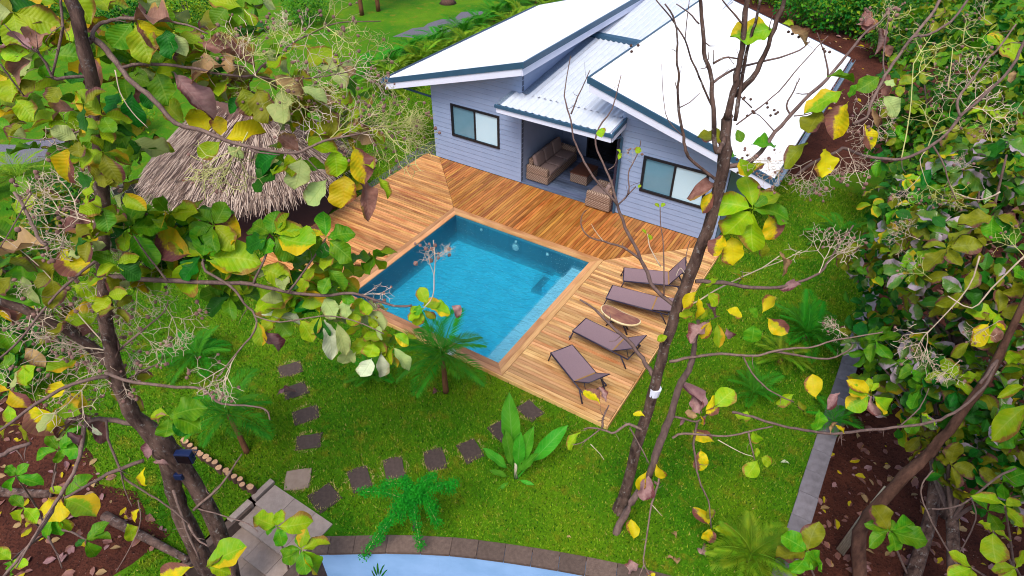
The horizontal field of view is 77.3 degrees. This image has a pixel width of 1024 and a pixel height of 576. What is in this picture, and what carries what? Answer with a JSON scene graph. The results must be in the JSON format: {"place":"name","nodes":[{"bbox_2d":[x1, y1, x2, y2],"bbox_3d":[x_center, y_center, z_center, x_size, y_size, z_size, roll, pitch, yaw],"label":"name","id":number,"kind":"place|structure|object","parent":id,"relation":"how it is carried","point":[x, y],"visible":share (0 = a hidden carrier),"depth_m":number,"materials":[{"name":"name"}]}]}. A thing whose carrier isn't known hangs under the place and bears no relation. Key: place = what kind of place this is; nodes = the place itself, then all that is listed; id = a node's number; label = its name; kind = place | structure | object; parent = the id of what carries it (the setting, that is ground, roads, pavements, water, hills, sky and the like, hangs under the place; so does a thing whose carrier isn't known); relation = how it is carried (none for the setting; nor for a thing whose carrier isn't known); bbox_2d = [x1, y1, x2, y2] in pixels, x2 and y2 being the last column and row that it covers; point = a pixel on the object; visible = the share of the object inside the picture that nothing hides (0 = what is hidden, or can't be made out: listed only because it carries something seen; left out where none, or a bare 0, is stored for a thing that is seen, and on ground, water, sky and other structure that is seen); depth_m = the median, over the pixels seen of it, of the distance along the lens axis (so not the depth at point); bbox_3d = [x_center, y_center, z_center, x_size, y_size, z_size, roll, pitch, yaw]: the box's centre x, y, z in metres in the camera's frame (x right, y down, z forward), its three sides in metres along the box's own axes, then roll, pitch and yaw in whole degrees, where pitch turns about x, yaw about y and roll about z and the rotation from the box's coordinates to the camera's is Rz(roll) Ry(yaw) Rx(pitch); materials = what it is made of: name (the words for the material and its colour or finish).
{"place":"outdoors","nodes":[
{"label":"outdoors","id":0,"kind":"place"},
{"bbox_2d":[110,178,145,204],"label":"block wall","id":1,"kind":"structure","parent":0,"point":[129,190],"depth_m":21.25,"materials":[{"name":"concrete"}]},
{"bbox_2d":[0,0,1023,575],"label":"lawn","id":2,"kind":"structure","parent":0,"point":[392,18],"depth_m":14.37,"materials":[{"name":"plant"}]},
{"bbox_2d":[0,222,56,276],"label":"bush","id":3,"kind":"object","parent":2,"relation":"on","point":[4,270],"visible":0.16,"depth_m":17.72,"materials":[{"name":"green plant"}]},
{"bbox_2d":[0,148,58,187],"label":"young palm","id":4,"kind":"object","parent":2,"relation":"on","point":[6,170],"visible":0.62,"depth_m":21.92,"materials":[{"name":"green plant"}]},
{"bbox_2d":[0,134,75,165],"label":"gravel patch","id":5,"kind":"object","parent":2,"relation":"on","point":[3,147],"visible":0.25,"depth_m":24.25,"materials":[{"name":"gravel"}]},
{"bbox_2d":[3,172,94,242],"bbox_3d":[-14.164,-2.535,19.971,2.609,2.062,2.672,-21,43,-24],"label":"bush","id":6,"kind":"object","parent":2,"relation":"on","point":[51,219],"visible":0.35,"depth_m":19.52,"materials":[{"name":"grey plant"}]},
{"bbox_2d":[0,379,169,575],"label":"soil bed","id":7,"kind":"object","parent":2,"relation":"on","point":[81,563],"visible":0.54,"depth_m":12.27,"materials":[{"name":"soil"}]},
{"bbox_2d":[0,486,53,497],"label":"fallen log","id":8,"kind":"object","parent":7,"relation":"on","point":[33,493],"visible":0.7,"depth_m":12.64,"materials":[{"name":"brown wood"}]},
{"bbox_2d":[0,306,67,398],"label":"bush","id":9,"kind":"object","parent":7,"relation":"on","point":[28,344],"visible":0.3,"depth_m":14.88,"materials":[{"name":"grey plant"}]},
{"bbox_2d":[0,426,110,575],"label":"teak sapling","id":10,"kind":"object","parent":7,"relation":"on","point":[68,448],"visible":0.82,"depth_m":9.61,"materials":[{"name":"green plant"}]},
{"bbox_2d":[100,511,189,562],"bbox_3d":[-6.866,4.661,11.976,2.148,0.208,0.195,16,42,19],"label":"fallen log","id":11,"kind":"object","parent":7,"relation":"on","point":[117,522],"visible":0.84,"depth_m":11.87,"materials":[{"name":"brown wood"}]},
{"bbox_2d":[95,0,138,27],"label":"bush","id":12,"kind":"object","parent":2,"relation":"on","point":[130,11],"visible":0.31,"depth_m":35.15,"materials":[{"name":"green plant"}]},
{"bbox_2d":[138,0,211,22],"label":"bush","id":13,"kind":"object","parent":2,"relation":"on","point":[177,8],"visible":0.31,"depth_m":36.03,"materials":[{"name":"green plant"}]},
{"bbox_2d":[153,324,231,385],"bbox_3d":[-7.679,1.641,15.483,1.785,1.043,1.812,-20,43,-23],"label":"young palm","id":14,"kind":"object","parent":2,"relation":"on","point":[202,343],"visible":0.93,"depth_m":15.41,"materials":[{"name":"green plant"}]},
{"bbox_2d":[180,437,257,494],"bbox_3d":[-6.084,3.668,13.183,2.348,0.290,0.204,22,44,25],"label":"log edging","id":15,"kind":"object","parent":2,"relation":"on","point":[207,459],"visible":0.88,"depth_m":13.07,"materials":[{"name":"brown wood"}]},
{"bbox_2d":[183,367,276,454],"bbox_3d":[-5.779,2.676,13.303,2.067,1.616,1.947,22,44,25],"label":"young palm","id":16,"kind":"object","parent":2,"relation":"on","point":[238,433],"visible":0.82,"depth_m":13.06,"materials":[{"name":"green plant"}]},
{"bbox_2d":[134,98,351,242],"bbox_3d":[-8.290,-4.164,20.261,6.654,3.430,7.177,22,44,25],"label":"thatched hut","id":17,"kind":"object","parent":2,"relation":"on","point":[164,175],"visible":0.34,"depth_m":18.60,"materials":[{"name":"brown plant"}]},
{"bbox_2d":[278,360,302,377],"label":"stepping stone","id":18,"kind":"object","parent":2,"relation":"on","point":[290,369],"visible":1,"depth_m":15.40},
{"bbox_2d":[284,381,309,400],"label":"stepping stone","id":19,"kind":"object","parent":2,"relation":"on","point":[300,388],"visible":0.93,"depth_m":14.85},
{"bbox_2d":[284,468,311,490],"bbox_3d":[-4.359,3.914,13.034,0.517,0.080,0.487,-5,39,-6],"label":"stepping stone","id":20,"kind":"object","parent":2,"relation":"on","point":[299,479],"visible":1,"depth_m":13.00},
{"bbox_2d":[292,404,318,425],"bbox_3d":[-4.611,2.865,14.347,0.576,0.080,0.416,-16,42,-19],"label":"stepping stone","id":21,"kind":"object","parent":2,"relation":"on","point":[304,415],"visible":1,"depth_m":14.30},
{"bbox_2d":[281,0,331,26],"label":"bush","id":22,"kind":"object","parent":2,"relation":"on","point":[317,7],"visible":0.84,"depth_m":35.56,"materials":[{"name":"green plant"}]},
{"bbox_2d":[295,432,322,450],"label":"stepping stone","id":23,"kind":"object","parent":2,"relation":"on","point":[311,441],"visible":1,"depth_m":13.75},
{"bbox_2d":[307,483,342,513],"bbox_3d":[-3.726,4.179,12.726,0.511,0.080,0.548,-32,49,-33],"label":"stepping stone","id":24,"kind":"object","parent":2,"relation":"on","point":[326,496],"visible":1,"depth_m":12.69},
{"bbox_2d":[346,466,371,493],"bbox_3d":[-3.103,3.906,13.061,0.421,0.080,0.588,-17,42,-19],"label":"stepping stone","id":25,"kind":"object","parent":2,"relation":"on","point":[359,477],"visible":0.81,"depth_m":13.03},
{"bbox_2d":[341,104,377,127],"bbox_3d":[-6.354,-6.624,25.264,1.916,1.379,2.629,22,44,25],"label":"bush","id":26,"kind":"object","parent":2,"relation":"on","point":[363,117],"visible":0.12,"depth_m":25.34,"materials":[{"name":"green plant"}]},
{"bbox_2d":[343,354,400,386],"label":"young palm","id":27,"kind":"object","parent":2,"relation":"on","point":[371,377],"visible":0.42,"depth_m":14.88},
{"bbox_2d":[353,48,396,82],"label":"areca palm","id":28,"kind":"object","parent":2,"relation":"on","point":[368,63],"visible":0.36,"depth_m":29.63,"materials":[{"name":"green plant"}]},
{"bbox_2d":[359,60,407,98],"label":"areca palm","id":29,"kind":"object","parent":2,"relation":"on","point":[385,74],"visible":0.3,"depth_m":28.25,"materials":[{"name":"green plant"}]},
{"bbox_2d":[364,42,414,78],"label":"areca palm","id":30,"kind":"object","parent":2,"relation":"on","point":[398,49],"visible":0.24,"depth_m":30.20,"materials":[{"name":"green plant"}]},
{"bbox_2d":[363,53,421,91],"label":"areca palm","id":31,"kind":"object","parent":2,"relation":"on","point":[401,63],"visible":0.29,"depth_m":28.72,"materials":[{"name":"green plant"}]},
{"bbox_2d":[383,457,405,480],"bbox_3d":[-2.435,3.750,13.251,0.415,0.080,0.564,-11,40,-14],"label":"stepping stone","id":32,"kind":"object","parent":2,"relation":"on","point":[394,467],"visible":0.78,"depth_m":13.23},
{"bbox_2d":[359,141,435,192],"bbox_3d":[-1.507,-6.773,26.168,1.083,0.001,13.317,22,44,25],"label":"gravel strip","id":33,"kind":"object","parent":2,"relation":"on","point":[422,152],"visible":0.16,"depth_m":23.64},
{"bbox_2d":[269,283,545,510],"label":"stepping stones","id":34,"kind":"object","parent":2,"relation":"on","point":[383,460],"depth_m":13.55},
{"bbox_2d":[355,470,461,562],"bbox_3d":[-1.873,4.107,11.576,1.983,1.947,0.801,-1,39,-1],"label":"feathery shrub","id":35,"kind":"object","parent":2,"relation":"on","point":[411,497],"visible":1,"depth_m":11.38,"materials":[{"name":"green plant"}]},
{"bbox_2d":[390,32,434,57],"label":"areca palm","id":36,"kind":"object","parent":2,"relation":"on","point":[413,40],"visible":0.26,"depth_m":31.28,"materials":[{"name":"green plant"}]},
{"bbox_2d":[393,39,440,66],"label":"areca palm","id":37,"kind":"object","parent":2,"relation":"on","point":[415,59],"visible":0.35,"depth_m":30.13,"materials":[{"name":"green plant"}]},
{"bbox_2d":[403,31,451,56],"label":"areca palm","id":38,"kind":"object","parent":2,"relation":"on","point":[433,37],"visible":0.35,"depth_m":31.55,"materials":[{"name":"green plant"}]},
{"bbox_2d":[406,40,451,64],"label":"areca palm","id":39,"kind":"object","parent":2,"relation":"on","point":[433,51],"visible":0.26,"depth_m":30.41,"materials":[{"name":"green plant"}]},
{"bbox_2d":[424,447,446,470],"bbox_3d":[-1.617,3.607,13.425,0.446,0.080,0.551,-9,40,-11],"label":"stepping stone","id":40,"kind":"object","parent":2,"relation":"on","point":[433,458],"visible":1,"depth_m":13.38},
{"bbox_2d":[393,11,482,37],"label":"gravel path","id":41,"kind":"structure","parent":2,"relation":"on","point":[437,23],"depth_m":36.05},
{"bbox_2d":[389,308,487,398],"bbox_3d":[-1.607,1.675,14.206,2.124,1.979,2.381,-12,41,-15],"label":"young palm","id":42,"kind":"object","parent":2,"relation":"on","point":[426,329],"visible":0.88,"depth_m":13.88,"materials":[{"name":"green plant"}]},
{"bbox_2d":[414,22,462,49],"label":"areca palm","id":43,"kind":"object","parent":2,"relation":"on","point":[439,29],"visible":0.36,"depth_m":32.70,"materials":[{"name":"green plant"}]},
{"bbox_2d":[429,35,458,47],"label":"areca palm","id":44,"kind":"object","parent":2,"relation":"on","point":[454,40],"visible":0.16,"depth_m":31.57,"materials":[{"name":"green plant"}]},
{"bbox_2d":[439,0,456,5],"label":"tree stump","id":45,"kind":"object","parent":2,"relation":"on","point":[447,2],"visible":1,"depth_m":39.12,"materials":[{"name":"brown wood"}]},
{"bbox_2d":[438,13,486,37],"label":"areca palm","id":46,"kind":"object","parent":2,"relation":"on","point":[465,24],"visible":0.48,"depth_m":33.61,"materials":[{"name":"green plant"}]},
{"bbox_2d":[441,26,485,40],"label":"areca palm","id":47,"kind":"object","parent":2,"relation":"on","point":[465,34],"visible":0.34,"depth_m":32.38,"materials":[{"name":"green plant"}]},
{"bbox_2d":[456,438,483,463],"bbox_3d":[-0.885,3.476,13.584,0.427,0.080,0.567,-19,43,-21],"label":"stepping stone","id":48,"kind":"object","parent":2,"relation":"on","point":[469,449],"visible":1,"depth_m":13.56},
{"bbox_2d":[457,9,499,29],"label":"areca palm","id":49,"kind":"object","parent":2,"relation":"on","point":[482,19],"visible":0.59,"depth_m":35.03,"materials":[{"name":"green plant"}]},
{"bbox_2d":[260,154,720,429],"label":"wooden deck","id":50,"kind":"structure","parent":2,"relation":"on","point":[435,193],"depth_m":19.09,"materials":[{"name":"brown wood"}]},
{"bbox_2d":[548,344,609,403],"bbox_3d":[1.531,1.817,14.785,0.672,0.785,1.644,-18,42,-21],"label":"sun lounger","id":51,"kind":"object","parent":50,"relation":"on","point":[573,363],"visible":0.94,"depth_m":14.87,"materials":[{"name":"fabric"}]},
{"bbox_2d":[569,318,646,368],"bbox_3d":[2.319,1.191,15.583,1.775,0.749,0.672,27,46,29],"label":"sun lounger","id":52,"kind":"object","parent":50,"relation":"on","point":[593,332],"visible":0.84,"depth_m":15.62,"materials":[{"name":"fabric"}]},
{"bbox_2d":[600,304,640,334],"bbox_3d":[2.686,0.879,16.195,1.120,0.465,0.456,25,45,28],"label":"live edge table","id":53,"kind":"object","parent":50,"relation":"on","point":[620,317],"visible":0.98,"depth_m":16.03,"materials":[{"name":"wood"}]},
{"bbox_2d":[603,285,673,324],"bbox_3d":[3.424,0.381,16.779,1.969,0.494,0.672,15,42,18],"label":"sun lounger","id":54,"kind":"object","parent":50,"relation":"on","point":[637,299],"visible":0.8,"depth_m":16.73,"materials":[{"name":"fabric"}]},
{"bbox_2d":[620,257,686,287],"bbox_3d":[3.851,-0.405,17.418,1.731,0.907,0.672,6,39,7],"label":"sun lounger","id":55,"kind":"object","parent":50,"relation":"on","point":[633,275],"visible":0.81,"depth_m":17.45,"materials":[{"name":"fabric"}]},
{"bbox_2d":[472,0,512,21],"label":"areca palm","id":56,"kind":"object","parent":2,"relation":"on","point":[496,6],"visible":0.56,"depth_m":36.17,"materials":[{"name":"green plant"}]},
{"bbox_2d":[487,420,502,442],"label":"stepping stone","id":57,"kind":"object","parent":2,"relation":"on","point":[495,430],"visible":0.41,"depth_m":13.97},
{"bbox_2d":[486,7,522,22],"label":"areca palm","id":58,"kind":"object","parent":2,"relation":"on","point":[511,15],"visible":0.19,"depth_m":34.67,"materials":[{"name":"green plant"}]},
{"bbox_2d":[484,0,531,15],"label":"areca palm","id":59,"kind":"object","parent":2,"relation":"on","point":[509,6],"visible":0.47,"depth_m":37.35,"materials":[{"name":"green plant"}]},
{"bbox_2d":[497,0,537,16],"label":"areca palm","id":60,"kind":"object","parent":2,"relation":"on","point":[513,3],"visible":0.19,"depth_m":35.63,"materials":[{"name":"green plant"}]},
{"bbox_2d":[482,392,567,489],"bbox_3d":[0.247,2.985,12.659,1.565,1.932,0.965,-23,44,-26],"label":"broad leaf plant","id":61,"kind":"object","parent":2,"relation":"on","point":[517,446],"visible":1,"depth_m":12.57,"materials":[{"name":"plant"}]},
{"bbox_2d":[516,400,544,422],"bbox_3d":[0.415,2.781,14.436,0.406,0.080,0.562,-29,47,-30],"label":"stepping stone","id":62,"kind":"object","parent":2,"relation":"on","point":[529,408],"visible":0.93,"depth_m":14.40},
{"bbox_2d":[380,0,854,239],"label":"house","id":63,"kind":"structure","parent":2,"relation":"on","point":[496,96],"depth_m":20.58,"materials":[{"name":"white"}]},
{"bbox_2d":[450,103,499,148],"bbox_3d":[-1.251,-5.549,21.885,2.000,1.188,0.105,22,44,25],"label":"window","id":64,"kind":"structure","parent":63,"relation":"in","point":[473,125],"depth_m":21.88,"materials":[{"name":"glass"}]},
{"bbox_2d":[526,137,576,184],"bbox_3d":[1.424,-4.558,22.498,0.860,0.851,2.150,22,44,25],"label":"wicker sofa","id":65,"kind":"object","parent":63,"relation":"on","point":[552,160],"visible":1,"depth_m":22.25,"materials":[{"name":"wicker"}]},
{"bbox_2d":[570,162,598,185],"bbox_3d":[2.493,-3.956,22.151,0.670,0.370,0.870,22,44,25],"label":"wicker coffee table","id":66,"kind":"object","parent":63,"relation":"on","point":[580,173],"visible":1,"depth_m":21.95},
{"bbox_2d":[585,179,612,211],"bbox_3d":[2.982,-3.144,20.753,0.860,0.851,0.950,22,44,25],"label":"wicker armchair","id":67,"kind":"object","parent":63,"relation":"on","point":[598,197],"visible":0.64,"depth_m":20.53,"materials":[{"name":"wicker"}]},
{"bbox_2d":[586,137,617,163],"bbox_3d":[3.779,-5.349,22.393,2.450,2.300,0.100,22,44,25],"label":"television","id":68,"kind":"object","parent":63,"relation":"in","point":[607,150],"depth_m":23.11,"materials":[{"name":"black glass"}]},
{"bbox_2d":[639,155,708,208],"bbox_3d":[4.774,-3.144,18.908,2.000,1.188,0.105,22,44,25],"label":"window","id":69,"kind":"structure","parent":63,"relation":"in","point":[661,178],"depth_m":18.95,"materials":[{"name":"black glass"}]},
{"bbox_2d":[613,308,772,575],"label":"teak sapling tree","id":70,"kind":"object","parent":2,"relation":"on","point":[655,455],"visible":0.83,"depth_m":10.87,"materials":[{"name":"brown plant"}]},
{"bbox_2d":[564,0,900,575],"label":"teak tree","id":71,"kind":"object","parent":2,"relation":"on","point":[717,201],"visible":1,"depth_m":8.14,"materials":[{"name":"green plant"}]},
{"bbox_2d":[703,509,799,575],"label":"young palm","id":72,"kind":"object","parent":2,"relation":"on","point":[760,549],"visible":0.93,"depth_m":11.43,"materials":[{"name":"green plant"}]},
{"bbox_2d":[727,361,785,408],"bbox_3d":[5.562,2.232,14.605,1.340,0.616,1.232,-28,47,-30],"label":"young palm","id":73,"kind":"object","parent":2,"relation":"on","point":[752,386],"visible":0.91,"depth_m":14.60,"materials":[{"name":"plant"}]},
{"bbox_2d":[749,0,814,9],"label":"bush","id":74,"kind":"object","parent":2,"relation":"on","point":[772,2],"visible":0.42,"depth_m":38.53,"materials":[{"name":"green plant"}]},
{"bbox_2d":[755,334,814,375],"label":"young palm","id":75,"kind":"object","parent":2,"relation":"on","point":[780,343],"visible":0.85,"depth_m":15.37,"materials":[{"name":"green plant"}]},
{"bbox_2d":[760,288,851,363],"bbox_3d":[7.398,0.906,15.862,2.102,1.110,2.102,22,44,25],"label":"young palm","id":76,"kind":"object","parent":2,"relation":"on","point":[808,323],"visible":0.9,"depth_m":15.90,"materials":[{"name":"green plant"}]},
{"bbox_2d":[772,0,892,33],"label":"bush","id":77,"kind":"object","parent":2,"relation":"on","point":[811,15],"visible":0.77,"depth_m":34.61,"materials":[{"name":"green plant"}]},
{"bbox_2d":[805,396,864,436],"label":"young palm","id":78,"kind":"object","parent":2,"relation":"on","point":[848,412],"visible":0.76,"depth_m":13.93,"materials":[{"name":"plant"}]},
{"bbox_2d":[803,211,868,252],"bbox_3d":[9.852,-1.617,19.210,2.090,1.041,1.959,22,44,25],"label":"young palm","id":79,"kind":"object","parent":2,"relation":"on","point":[836,227],"visible":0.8,"depth_m":19.23,"materials":[{"name":"green plant"}]},
{"bbox_2d":[861,0,944,67],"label":"bush","id":80,"kind":"object","parent":2,"relation":"on","point":[896,48],"visible":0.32,"depth_m":30.60,"materials":[{"name":"green plant"}]},
{"bbox_2d":[895,0,1002,24],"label":"bush","id":81,"kind":"object","parent":2,"relation":"on","point":[962,1],"visible":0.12,"depth_m":34.92,"materials":[{"name":"green plant"}]},
{"bbox_2d":[179,197,1023,575],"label":"ground","id":82,"kind":"structure","parent":0,"point":[901,503],"depth_m":13.73,"materials":[{"name":"red soil"}]},
{"bbox_2d":[0,0,461,575],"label":"teak tree","id":83,"kind":"object","parent":82,"relation":"on","point":[154,56],"visible":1,"depth_m":6.95,"materials":[{"name":"green plant"}]},
{"bbox_2d":[173,449,197,463],"bbox_3d":[-4.652,2.378,9.128,0.281,0.200,0.188,2,39,3],"label":"floodlight","id":84,"kind":"object","parent":83,"relation":"attached to","point":[185,456],"visible":1,"depth_m":9.05,"materials":[{"name":"blue metal"}]},
{"bbox_2d":[182,479,332,575],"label":"garden steps","id":85,"kind":"structure","parent":82,"relation":"on","point":[261,554],"depth_m":12.26,"materials":[{"name":"concrete"}]},
{"bbox_2d":[253,509,329,575],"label":"teak sapling","id":86,"kind":"object","parent":82,"relation":"on","point":[298,523],"visible":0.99,"depth_m":10.62,"materials":[{"name":"green plant"}]},
{"bbox_2d":[353,215,588,362],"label":"swimming pool","id":87,"kind":"structure","parent":82,"relation":"on","point":[442,272],"depth_m":19.26,"materials":[{"name":"liquid"}]},
{"bbox_2d":[359,218,584,359],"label":"pool water","id":88,"kind":"structure","parent":87,"relation":"in","point":[480,278],"depth_m":18.25,"materials":[{"name":"liquid"}]},
{"bbox_2d":[312,535,669,575],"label":"curved wall","id":89,"kind":"structure","parent":82,"relation":"on","point":[397,555],"depth_m":11.90,"materials":[{"name":"stone"}]},
{"bbox_2d":[0,25,1023,575],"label":"leaf litter","id":90,"kind":"object","parent":82,"relation":"on","point":[152,519],"visible":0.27,"depth_m":13.05,"materials":[{"name":"plant"}]},
{"bbox_2d":[775,521,825,575],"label":"teak sapling","id":91,"kind":"object","parent":82,"relation":"on","point":[807,537],"visible":1,"depth_m":10.41,"materials":[{"name":"green plant"}]},
{"bbox_2d":[771,180,903,575],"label":"garden wall","id":92,"kind":"structure","parent":82,"relation":"on","point":[804,507],"depth_m":13.30,"materials":[{"name":"concrete"}]},
{"bbox_2d":[836,486,885,555],"bbox_3d":[6.665,4.447,12.195,0.292,2.048,0.181,-20,43,-22],"label":"dry palm stalk","id":93,"kind":"object","parent":82,"relation":"on","point":[843,546],"visible":0.45,"depth_m":12.58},
{"bbox_2d":[732,0,1023,575],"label":"teak tree","id":94,"kind":"object","parent":82,"relation":"on","point":[1006,424],"visible":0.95,"depth_m":8.84,"materials":[{"name":"green plant"}]},
{"bbox_2d":[836,174,949,358],"bbox_3d":[8.752,0.363,14.958,2.929,5.144,4.603,7,40,9],"label":"broadleaf tree","id":95,"kind":"object","parent":82,"relation":"on","point":[871,236],"visible":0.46,"depth_m":14.18,"materials":[{"name":"green plant"}]},
{"bbox_2d":[864,504,927,573],"bbox_3d":[6.734,4.715,11.062,2.173,3.179,0.635,-8,40,-10],"label":"teak sapling","id":96,"kind":"object","parent":82,"relation":"on","point":[904,528],"visible":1,"depth_m":10.18,"materials":[{"name":"green plant"}]},
{"bbox_2d":[860,319,941,412],"bbox_3d":[9.838,1.848,15.958,2.164,1.986,3.466,22,44,25],"label":"bush","id":97,"kind":"object","parent":82,"relation":"on","point":[893,405],"visible":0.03,"depth_m":15.95,"materials":[{"name":"green plant"}]},
{"bbox_2d":[840,291,1023,575],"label":"broadleaf tree","id":98,"kind":"object","parent":82,"relation":"on","point":[873,346],"visible":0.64,"depth_m":11.18,"materials":[{"name":"green plant"}]},
{"bbox_2d":[885,169,984,244],"bbox_3d":[13.841,-2.871,21.067,2.976,3.268,3.890,22,44,25],"label":"bush","id":99,"kind":"object","parent":82,"relation":"on","point":[894,183],"visible":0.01,"depth_m":20.81,"materials":[{"name":"green plant"}]},
{"bbox_2d":[854,102,1023,519],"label":"broadleaf tree","id":100,"kind":"object","parent":82,"relation":"on","point":[932,234],"visible":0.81,"depth_m":10.66,"materials":[{"name":"green plant"}]},
{"bbox_2d":[860,44,1023,220],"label":"broadleaf tree","id":101,"kind":"object","parent":82,"relation":"on","point":[921,131],"visible":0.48,"depth_m":16.73,"materials":[{"name":"green plant"}]},
{"bbox_2d":[881,321,1023,568],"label":"broadleaf tree","id":102,"kind":"object","parent":82,"relation":"on","point":[953,493],"visible":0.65,"depth_m":10.94,"materials":[{"name":"green plant"}]},
{"bbox_2d":[882,0,1023,212],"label":"broadleaf tree","id":103,"kind":"object","parent":82,"relation":"on","point":[1015,94],"visible":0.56,"depth_m":19.56,"materials":[{"name":"green plant"}]},
{"bbox_2d":[947,492,1023,575],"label":"teak sapling","id":104,"kind":"object","parent":82,"relation":"on","point":[993,548],"visible":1,"depth_m":8.60,"materials":[{"name":"green plant"}]},
{"bbox_2d":[734,0,960,181],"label":"soil path","id":105,"kind":"structure","parent":0,"point":[820,139],"depth_m":27.91,"materials":[{"name":"soil"}]},
{"bbox_2d":[829,0,933,42],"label":"bush","id":106,"kind":"object","parent":105,"relation":"on","point":[859,31],"visible":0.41,"depth_m":33.22,"materials":[{"name":"green plant"}]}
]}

